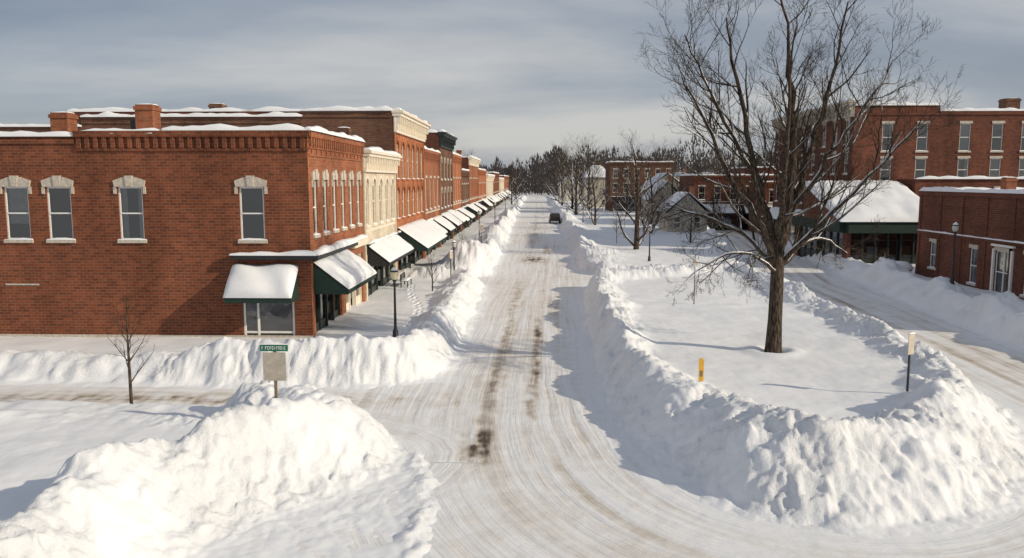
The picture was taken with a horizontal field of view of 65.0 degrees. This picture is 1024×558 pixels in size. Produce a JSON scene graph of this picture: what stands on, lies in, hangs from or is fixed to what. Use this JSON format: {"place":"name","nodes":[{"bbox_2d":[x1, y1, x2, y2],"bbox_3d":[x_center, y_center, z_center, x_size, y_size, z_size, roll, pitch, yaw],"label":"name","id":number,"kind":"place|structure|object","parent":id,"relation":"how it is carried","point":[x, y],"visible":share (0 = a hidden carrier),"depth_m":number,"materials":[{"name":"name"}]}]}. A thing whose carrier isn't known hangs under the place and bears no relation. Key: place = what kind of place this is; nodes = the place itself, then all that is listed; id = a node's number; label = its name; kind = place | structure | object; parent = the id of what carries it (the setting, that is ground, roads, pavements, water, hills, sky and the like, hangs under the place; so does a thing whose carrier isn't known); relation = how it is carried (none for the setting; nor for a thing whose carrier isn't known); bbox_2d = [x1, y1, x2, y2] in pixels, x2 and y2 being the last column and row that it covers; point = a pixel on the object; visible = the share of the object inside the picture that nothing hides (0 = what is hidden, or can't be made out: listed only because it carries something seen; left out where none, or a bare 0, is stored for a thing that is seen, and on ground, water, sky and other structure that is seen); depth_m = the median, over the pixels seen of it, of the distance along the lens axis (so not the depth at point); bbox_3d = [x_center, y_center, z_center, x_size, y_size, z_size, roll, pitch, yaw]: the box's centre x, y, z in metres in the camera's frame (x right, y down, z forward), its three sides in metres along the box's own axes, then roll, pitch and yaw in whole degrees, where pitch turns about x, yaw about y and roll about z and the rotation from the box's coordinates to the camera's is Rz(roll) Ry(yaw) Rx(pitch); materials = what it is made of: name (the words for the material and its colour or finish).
{"place":"outdoors","nodes":[
{"label":"outdoors","id":0,"kind":"place"},
{"bbox_2d":[455,207,474,220],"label":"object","id":1,"kind":"structure","parent":0,"point":[466,212],"depth_m":115.36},
{"bbox_2d":[0,184,1023,557],"bbox_3d":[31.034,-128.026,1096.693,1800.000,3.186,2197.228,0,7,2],"label":"snow ground","id":2,"kind":"structure","parent":0,"point":[824,420],"depth_m":25.34,"materials":[{"name":"snow"}]},
{"bbox_2d":[106,294,153,403],"bbox_3d":[-13.695,2.659,28.758,1.584,4.400,1.833,3,8,22],"label":"young tree","id":3,"kind":"object","parent":2,"relation":"on","point":[129,359],"visible":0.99,"depth_m":28.62,"materials":[{"name":"brown plant"}]},
{"bbox_2d":[0,137,312,335],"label":"walls","id":4,"kind":"structure","parent":2,"relation":"on","point":[173,273],"depth_m":39.98,"materials":[{"name":"red brick"}]},
{"bbox_2d":[7,188,143,237],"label":"curtains","id":5,"kind":"object","parent":4,"relation":"attached to","point":[17,199],"visible":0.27,"depth_m":40.17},
{"bbox_2d":[0,130,309,150],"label":"cornice","id":6,"kind":"structure","parent":4,"relation":"attached to","point":[216,134],"depth_m":39.21,"materials":[{"name":"red brick"}]},
{"bbox_2d":[10,188,335,334],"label":"window panes","id":7,"kind":"object","parent":4,"relation":"attached to","point":[276,316],"visible":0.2,"depth_m":40.31,"materials":[{"name":"glass"}]},
{"bbox_2d":[4,180,358,334],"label":"window frames","id":8,"kind":"structure","parent":4,"relation":"attached to","point":[259,331],"depth_m":40.24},
{"bbox_2d":[224,263,375,302],"bbox_3d":[-10.978,-0.233,43.045,5.650,1.760,8.750,0,7,2],"label":"awning","id":9,"kind":"object","parent":4,"relation":"attached to","point":[325,282],"visible":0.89,"depth_m":40.33,"materials":[{"name":"green fabric"}]},
{"bbox_2d":[223,249,376,297],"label":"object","id":10,"kind":"structure","parent":9,"relation":"on","point":[347,268],"depth_m":39.42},
{"bbox_2d":[0,169,362,337],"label":"stone trim","id":11,"kind":"structure","parent":2,"relation":"on","point":[124,181],"depth_m":39.94,"materials":[{"name":"stone"}]},
{"bbox_2d":[0,103,367,255],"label":"snow","id":12,"kind":"structure","parent":11,"relation":"on","point":[324,249],"depth_m":39.41,"materials":[{"name":"snow"}]},
{"bbox_2d":[0,111,392,150],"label":"side walls","id":13,"kind":"structure","parent":2,"relation":"on","point":[372,128],"depth_m":63.32,"materials":[{"name":"brown brick"}]},
{"bbox_2d":[73,111,393,150],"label":"side walls","id":14,"kind":"structure","parent":2,"relation":"on","point":[78,114],"depth_m":63.47,"materials":[{"name":"brick"}]},
{"bbox_2d":[0,103,427,232],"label":"snow","id":15,"kind":"structure","parent":14,"relation":"on","point":[107,111],"depth_m":63.34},
{"bbox_2d":[259,343,287,397],"bbox_3d":[-7.412,3.518,25.211,0.880,3.074,0.131,0,7,2],"label":"street name sign","id":16,"kind":"object","parent":2,"relation":"on","point":[274,365],"visible":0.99,"depth_m":25.07,"materials":[{"name":"grey metal"}]},
{"bbox_2d":[307,138,364,336],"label":"street wall","id":17,"kind":"structure","parent":2,"relation":"on","point":[321,164],"depth_m":44.77,"materials":[{"name":"red brick"}]},
{"bbox_2d":[231,242,357,259],"bbox_3d":[-11.526,-1.594,43.875,4.300,0.200,9.000,0,7,2],"label":"ledge","id":18,"kind":"object","parent":17,"relation":"attached to","point":[318,257],"visible":0.8,"depth_m":39.44,"materials":[{"name":"black metal"}]},
{"bbox_2d":[315,294,339,331],"bbox_3d":[-10.273,1.188,43.578,0.520,3.790,5.720,0,7,2],"label":"storefront","id":19,"kind":"object","parent":17,"relation":"attached to","point":[321,323],"visible":0.21,"depth_m":43.56,"materials":[{"name":"black paint"}]},
{"bbox_2d":[308,131,363,161],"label":"cornice","id":20,"kind":"structure","parent":17,"relation":"attached to","point":[325,142],"depth_m":44.12,"materials":[{"name":"red brick"}]},
{"bbox_2d":[346,253,361,309],"bbox_3d":[-10.099,0.431,49.729,0.520,3.790,4.920,0,7,2],"label":"storefront","id":21,"kind":"object","parent":17,"relation":"attached to","point":[356,299],"visible":0.12,"depth_m":50.58,"materials":[{"name":"beige paint"}]},
{"bbox_2d":[363,172,396,300],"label":"walls","id":22,"kind":"structure","parent":2,"relation":"on","point":[379,233],"depth_m":57.10,"materials":[{"name":"beige brick"}]},
{"bbox_2d":[366,182,392,224],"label":"window frames","id":23,"kind":"structure","parent":22,"relation":"attached to","point":[374,203],"depth_m":56.12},
{"bbox_2d":[366,175,394,227],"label":"stone trim","id":24,"kind":"structure","parent":22,"relation":"attached to","point":[381,179],"depth_m":57.44,"materials":[{"name":"beige paint"}]},
{"bbox_2d":[368,264,393,295],"bbox_3d":[-9.847,-0.514,58.626,0.520,3.490,10.920,0,7,2],"label":"storefront","id":25,"kind":"object","parent":22,"relation":"attached to","point":[374,287],"visible":0.23,"depth_m":57.60,"materials":[{"name":"green paint"}]},
{"bbox_2d":[362,150,401,172],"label":"cornice","id":26,"kind":"structure","parent":22,"relation":"attached to","point":[378,161],"depth_m":56.03,"materials":[{"name":"beige paint"}]},
{"bbox_2d":[379,185,391,277],"bbox_3d":[-9.827,-3.112,58.306,0.480,8.125,10.680,0,7,2],"label":"window glass","id":27,"kind":"object","parent":22,"relation":"attached to","point":[385,270],"visible":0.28,"depth_m":61.26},
{"bbox_2d":[367,247,412,265],"bbox_3d":[-8.709,-2.166,58.340,1.480,1.360,10.600,0,7,2],"label":"awning","id":28,"kind":"object","parent":22,"relation":"attached to","point":[374,258],"visible":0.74,"depth_m":53.13,"materials":[{"name":"fabric"}]},
{"bbox_2d":[369,234,413,261],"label":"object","id":29,"kind":"structure","parent":22,"relation":"attached to","point":[392,248],"depth_m":56.65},
{"bbox_2d":[390,265,398,336],"bbox_3d":[-5.713,1.202,39.217,0.410,3.777,0.410,0,7,2],"label":"street lamp","id":30,"kind":"object","parent":2,"relation":"on","point":[394,274],"visible":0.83,"depth_m":39.11,"materials":[{"name":"black metal"}]},
{"bbox_2d":[394,132,425,268],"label":"walls","id":31,"kind":"structure","parent":2,"relation":"on","point":[402,222],"depth_m":71.74,"materials":[{"name":"red brick"}]},
{"bbox_2d":[396,148,421,268],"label":"window glass","id":32,"kind":"object","parent":31,"relation":"attached to","point":[407,259],"visible":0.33,"depth_m":70.86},
{"bbox_2d":[397,146,421,217],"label":"window frames","id":33,"kind":"structure","parent":31,"relation":"attached to","point":[408,190],"depth_m":71.48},
{"bbox_2d":[396,137,423,220],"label":"stone trim","id":34,"kind":"structure","parent":31,"relation":"attached to","point":[403,185],"depth_m":70.86,"materials":[{"name":"beige stone"}]},
{"bbox_2d":[398,251,422,269],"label":"storefront","id":35,"kind":"object","parent":31,"relation":"attached to","point":[414,261],"visible":0.15,"depth_m":75.40,"materials":[{"name":"green paint"}]},
{"bbox_2d":[391,110,430,141],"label":"cornice","id":36,"kind":"structure","parent":31,"relation":"attached to","point":[407,124],"depth_m":68.64,"materials":[{"name":"beige paint"}]},
{"bbox_2d":[398,228,446,250],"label":"awning","id":37,"kind":"object","parent":31,"relation":"attached to","point":[415,244],"visible":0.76,"depth_m":65.30,"materials":[{"name":"green fabric"}]},
{"bbox_2d":[398,219,446,247],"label":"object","id":38,"kind":"structure","parent":31,"relation":"attached to","point":[425,233],"depth_m":70.14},
{"bbox_2d":[424,133,438,149],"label":"side walls","id":39,"kind":"structure","parent":2,"relation":"on","point":[432,140],"depth_m":93.36,"materials":[{"name":"brick"}]},
{"bbox_2d":[424,158,440,246],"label":"walls","id":40,"kind":"structure","parent":2,"relation":"on","point":[433,196],"depth_m":87.29,"materials":[{"name":"orange brick"}]},
{"bbox_2d":[424,149,440,163],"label":"cornice","id":41,"kind":"structure","parent":40,"relation":"attached to","point":[433,156],"depth_m":85.97,"materials":[{"name":"red brick"}]},
{"bbox_2d":[428,215,455,233],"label":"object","id":42,"kind":"structure","parent":40,"relation":"attached to","point":[446,223],"depth_m":87.31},
{"bbox_2d":[439,147,452,246],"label":"walls","id":43,"kind":"structure","parent":2,"relation":"on","point":[446,153],"depth_m":101.12,"materials":[{"name":"brown brick"}]},
{"bbox_2d":[441,156,451,208],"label":"stone trim","id":44,"kind":"structure","parent":43,"relation":"attached to","point":[447,179],"depth_m":100.78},
{"bbox_2d":[438,132,457,150],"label":"cornice","id":45,"kind":"structure","parent":43,"relation":"attached to","point":[447,141],"depth_m":97.17,"materials":[{"name":"green paint"}]},
{"bbox_2d":[442,209,465,225],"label":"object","id":46,"kind":"structure","parent":43,"relation":"attached to","point":[451,217],"depth_m":98.89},
{"bbox_2d":[453,162,461,237],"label":"walls","id":47,"kind":"structure","parent":2,"relation":"on","point":[457,173],"depth_m":115.56,"materials":[{"name":"orange brick"}]},
{"bbox_2d":[462,176,469,226],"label":"walls","id":48,"kind":"structure","parent":2,"relation":"on","point":[465,191],"depth_m":128.93,"materials":[{"name":"brown brick"}]},
{"bbox_2d":[469,165,478,219],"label":"walls","id":49,"kind":"structure","parent":2,"relation":"on","point":[473,187],"depth_m":145.69,"materials":[{"name":"orange brick"}]},
{"bbox_2d":[478,176,485,214],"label":"walls","id":50,"kind":"structure","parent":2,"relation":"on","point":[482,188],"depth_m":168.30,"materials":[{"name":"red brick"}]},
{"bbox_2d":[504,172,518,204],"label":"bare deciduous tree","id":51,"kind":"object","parent":2,"relation":"on","point":[511,188],"visible":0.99,"depth_m":258.48,"materials":[{"name":"brown plant"}]},
{"bbox_2d":[506,159,533,198],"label":"bare deciduous tree","id":52,"kind":"object","parent":2,"relation":"on","point":[515,179],"visible":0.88,"depth_m":327.03,"materials":[{"name":"brown plant"}]},
{"bbox_2d":[541,142,574,204],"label":"bare deciduous tree","id":53,"kind":"object","parent":2,"relation":"on","point":[562,190],"visible":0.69,"depth_m":247.32,"materials":[{"name":"brown plant"}]},
{"bbox_2d":[543,143,585,208],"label":"bare deciduous tree","id":54,"kind":"object","parent":2,"relation":"on","point":[572,200],"visible":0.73,"depth_m":212.88,"materials":[{"name":"brown plant"}]},
{"bbox_2d":[543,133,609,214],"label":"bare deciduous tree","id":55,"kind":"object","parent":2,"relation":"on","point":[576,181],"visible":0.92,"depth_m":180.51,"materials":[{"name":"brown plant"}]},
{"bbox_2d":[564,135,606,209],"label":"bare deciduous tree","id":56,"kind":"object","parent":2,"relation":"on","point":[588,196],"visible":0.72,"depth_m":207.43,"materials":[{"name":"brown plant"}]},
{"bbox_2d":[582,178,604,207],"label":"walls","id":57,"kind":"structure","parent":2,"relation":"on","point":[600,182],"depth_m":230.10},
{"bbox_2d":[581,165,604,176],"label":"roof snow","id":58,"kind":"structure","parent":57,"relation":"on","point":[602,170],"depth_m":230.70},
{"bbox_2d":[569,152,618,224],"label":"bare deciduous tree","id":59,"kind":"object","parent":2,"relation":"on","point":[595,203],"visible":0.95,"depth_m":138.97,"materials":[{"name":"brown plant"}]},
{"bbox_2d":[605,162,609,210],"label":"side walls","id":60,"kind":"structure","parent":2,"relation":"on","point":[607,168],"depth_m":210.10,"materials":[{"name":"brick"}]},
{"bbox_2d":[601,148,643,214],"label":"bare deciduous tree","id":61,"kind":"object","parent":2,"relation":"on","point":[626,201],"visible":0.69,"depth_m":173.87,"materials":[{"name":"brown plant"}]},
{"bbox_2d":[478,134,774,195],"bbox_3d":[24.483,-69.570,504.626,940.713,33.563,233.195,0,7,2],"label":"distant woodland","id":62,"kind":"object","parent":2,"relation":"on","point":[536,174],"visible":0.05,"depth_m":452.86,"materials":[{"name":"plant"}]},
{"bbox_2d":[599,127,671,249],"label":"bare deciduous tree","id":63,"kind":"object","parent":2,"relation":"on","point":[638,240],"visible":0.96,"depth_m":90.12,"materials":[{"name":"brown plant"}]},
{"bbox_2d":[610,163,673,210],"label":"walls","id":64,"kind":"structure","parent":2,"relation":"on","point":[641,179],"depth_m":202.47,"materials":[{"name":"brown brick"}]},
{"bbox_2d":[612,172,648,208],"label":"windows","id":65,"kind":"structure","parent":64,"relation":"attached to","point":[623,204],"depth_m":204.29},
{"bbox_2d":[610,162,673,166],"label":"cornice","id":66,"kind":"structure","parent":64,"relation":"attached to","point":[643,163],"depth_m":201.96,"materials":[{"name":"brown brick"}]},
{"bbox_2d":[629,160,672,233],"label":"bare deciduous tree","id":67,"kind":"object","parent":2,"relation":"on","point":[650,191],"visible":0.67,"depth_m":116.82,"materials":[{"name":"brown plant"}]},
{"bbox_2d":[643,183,675,220],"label":"walls","id":68,"kind":"structure","parent":2,"relation":"on","point":[663,192],"depth_m":148.50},
{"bbox_2d":[655,150,696,211],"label":"bare deciduous tree","id":69,"kind":"object","parent":2,"relation":"on","point":[672,174],"visible":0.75,"depth_m":138.64,"materials":[{"name":"brown plant"}]},
{"bbox_2d":[659,194,706,231],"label":"walls","id":70,"kind":"structure","parent":2,"relation":"on","point":[699,208],"depth_m":121.12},
{"bbox_2d":[657,192,710,212],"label":"roof snow","id":71,"kind":"structure","parent":70,"relation":"on","point":[676,197],"depth_m":121.96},
{"bbox_2d":[679,176,693,191],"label":"side walls","id":72,"kind":"structure","parent":2,"relation":"on","point":[689,180],"depth_m":143.10,"materials":[{"name":"brick"}]},
{"bbox_2d":[680,173,773,204],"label":"snow","id":73,"kind":"structure","parent":72,"relation":"on","point":[691,174],"depth_m":136.22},
{"bbox_2d":[675,198,702,242],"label":"bare deciduous tree","id":74,"kind":"object","parent":2,"relation":"on","point":[690,232],"visible":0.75,"depth_m":100.33,"materials":[{"name":"brown plant"}]},
{"bbox_2d":[698,358,703,380],"bbox_3d":[6.910,3.470,29.358,0.170,1.180,0.066,0,7,2],"label":"yellow marker post","id":75,"kind":"object","parent":2,"relation":"on","point":[701,369],"visible":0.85,"depth_m":29.31,"materials":[{"name":"plastic"}]},
{"bbox_2d":[698,142,730,173],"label":"bare deciduous tree","id":76,"kind":"object","parent":2,"relation":"on","point":[715,161],"visible":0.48,"depth_m":201.16,"materials":[{"name":"brown plant"}]},
{"bbox_2d":[703,180,726,228],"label":"bare deciduous tree","id":77,"kind":"object","parent":2,"relation":"on","point":[713,226],"visible":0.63,"depth_m":120.64,"materials":[{"name":"brown plant"}]},
{"bbox_2d":[694,177,773,203],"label":"walls","id":78,"kind":"structure","parent":2,"relation":"on","point":[727,191],"depth_m":136.23,"materials":[{"name":"brick"}]},
{"bbox_2d":[699,187,747,228],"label":"windows","id":79,"kind":"structure","parent":78,"relation":"attached to","point":[733,218],"depth_m":137.63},
{"bbox_2d":[705,205,748,212],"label":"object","id":80,"kind":"structure","parent":78,"relation":"attached to","point":[729,210],"depth_m":135.28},
{"bbox_2d":[694,175,773,182],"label":"cornice","id":81,"kind":"structure","parent":78,"relation":"attached to","point":[715,176],"depth_m":135.84,"materials":[{"name":"brick"}]},
{"bbox_2d":[748,182,763,232],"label":"side walls","id":82,"kind":"structure","parent":2,"relation":"on","point":[760,215],"depth_m":132.32,"materials":[{"name":"brick"}]},
{"bbox_2d":[633,0,962,352],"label":"bare deciduous tree","id":83,"kind":"object","parent":2,"relation":"on","point":[776,236],"visible":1,"depth_m":34.21,"materials":[{"name":"brown plant"}]},
{"bbox_2d":[791,180,919,263],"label":"glass front shop","id":84,"kind":"structure","parent":2,"relation":"on","point":[897,207],"depth_m":77.04,"materials":[{"name":"brick"}]},
{"bbox_2d":[772,105,1023,223],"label":"walls","id":85,"kind":"structure","parent":2,"relation":"on","point":[943,153],"depth_m":86.15,"materials":[{"name":"brick"}]},
{"bbox_2d":[761,207,803,218],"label":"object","id":86,"kind":"structure","parent":85,"relation":"attached to","point":[774,211],"depth_m":109.89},
{"bbox_2d":[770,100,855,131],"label":"cornice","id":87,"kind":"structure","parent":85,"relation":"attached to","point":[851,112],"depth_m":92.35,"materials":[{"name":"stone"}]},
{"bbox_2d":[776,120,849,199],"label":"window frames","id":88,"kind":"structure","parent":85,"relation":"attached to","point":[822,156],"depth_m":92.56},
{"bbox_2d":[774,98,1023,202],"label":"snow","id":89,"kind":"structure","parent":85,"relation":"on","point":[968,109],"depth_m":85.46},
{"bbox_2d":[774,117,1023,203],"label":"stone trim","id":90,"kind":"structure","parent":85,"relation":"attached to","point":[883,122],"depth_m":86.14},
{"bbox_2d":[778,121,1023,183],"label":"curtains","id":91,"kind":"object","parent":85,"relation":"attached to","point":[964,142],"visible":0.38,"depth_m":86.45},
{"bbox_2d":[791,124,1023,235],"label":"windows","id":92,"kind":"structure","parent":85,"relation":"attached to","point":[996,143],"depth_m":86.49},
{"bbox_2d":[856,111,1023,114],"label":"cornice","id":93,"kind":"structure","parent":85,"relation":"attached to","point":[986,112],"depth_m":85.53,"materials":[{"name":"brick"}]},
{"bbox_2d":[880,123,1023,180],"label":"window frames","id":94,"kind":"structure","parent":85,"relation":"attached to","point":[959,143],"depth_m":86.22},
{"bbox_2d":[906,332,914,391],"bbox_3d":[13.893,3.106,28.090,0.360,2.535,0.111,-5,8,-33],"label":"traffic sign","id":95,"kind":"object","parent":2,"relation":"on","point":[911,340],"visible":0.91,"depth_m":28.03,"materials":[{"name":"white metal"}]},
{"bbox_2d":[949,222,958,284],"bbox_3d":[29.620,-1.721,53.883,0.410,4.337,0.410,0,7,2],"label":"street lamp","id":96,"kind":"object","parent":2,"relation":"on","point":[955,226],"visible":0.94,"depth_m":53.82,"materials":[{"name":"black metal"}]},
{"bbox_2d":[918,191,1023,299],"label":"walls","id":97,"kind":"structure","parent":2,"relation":"on","point":[999,220],"depth_m":60.07,"materials":[{"name":"brick"}]},
{"bbox_2d":[915,191,1023,290],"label":"trim","id":98,"kind":"structure","parent":97,"relation":"attached to","point":[987,196],"depth_m":60.25,"materials":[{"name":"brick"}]},
{"bbox_2d":[917,176,1023,295],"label":"snow","id":99,"kind":"structure","parent":97,"relation":"on","point":[1019,190],"depth_m":60.58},
{"bbox_2d":[1000,178,1017,189],"bbox_3d":[39.839,-7.387,64.487,0.920,1.500,0.920,0,7,2],"label":"chimney","id":100,"kind":"object","parent":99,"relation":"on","point":[1008,183],"visible":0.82,"depth_m":64.08,"materials":[{"name":"red brick"}]},
{"bbox_2d":[932,243,1008,281],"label":"curtains","id":101,"kind":"object","parent":97,"relation":"attached to","point":[1001,257],"visible":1,"depth_m":59.76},
{"bbox_2d":[934,249,1007,291],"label":"rooms","id":102,"kind":"object","parent":97,"relation":"attached to","point":[1000,280],"visible":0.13,"depth_m":56.63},
{"bbox_2d":[927,238,1023,297],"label":"stone trim","id":103,"kind":"structure","parent":97,"relation":"attached to","point":[977,247],"depth_m":58.98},
{"bbox_2d":[930,242,1023,293],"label":"window frames","id":104,"kind":"structure","parent":97,"relation":"attached to","point":[971,265],"depth_m":59.80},
{"bbox_2d":[989,243,1015,292],"bbox_3d":[34.047,-0.501,55.823,0.350,3.750,2.600,0,7,2],"label":"doorway","id":105,"kind":"structure","parent":97,"relation":"attached to","point":[1004,265],"depth_m":55.79,"materials":[{"name":"white paint"}]},
{"bbox_2d":[0,196,1023,557],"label":"road","id":106,"kind":"structure","parent":0,"point":[508,428],"depth_m":27.09,"materials":[{"name":"snow"}]},
{"bbox_2d":[0,0,1023,177],"label":"sky","id":107,"kind":"structure","parent":0,"point":[509,79],"materials":[{"name":"grey"}]},
{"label":"side walls","id":108,"kind":"object","parent":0,"visible":0},
{"bbox_2d":[364,147,399,243],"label":"snow","id":109,"kind":"structure","parent":108,"relation":"on","point":[379,149],"depth_m":56.04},
{"label":"roof","id":110,"kind":"object","parent":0,"visible":0},
{"bbox_2d":[48,104,161,132],"bbox_3d":[-22.252,-8.322,44.056,5.918,2.350,1.114,0,7,4],"label":"chimney","id":111,"kind":"object","parent":110,"relation":"on","point":[147,115],"visible":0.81,"depth_m":43.66,"materials":[{"name":"red brick"}]},
{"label":"roof","id":112,"kind":"object","parent":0,"visible":0},
{"bbox_2d":[998,98,1021,108],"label":"chimney","id":113,"kind":"object","parent":112,"relation":"on","point":[1009,102],"visible":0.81,"depth_m":88.08,"materials":[{"name":"brown brick"}]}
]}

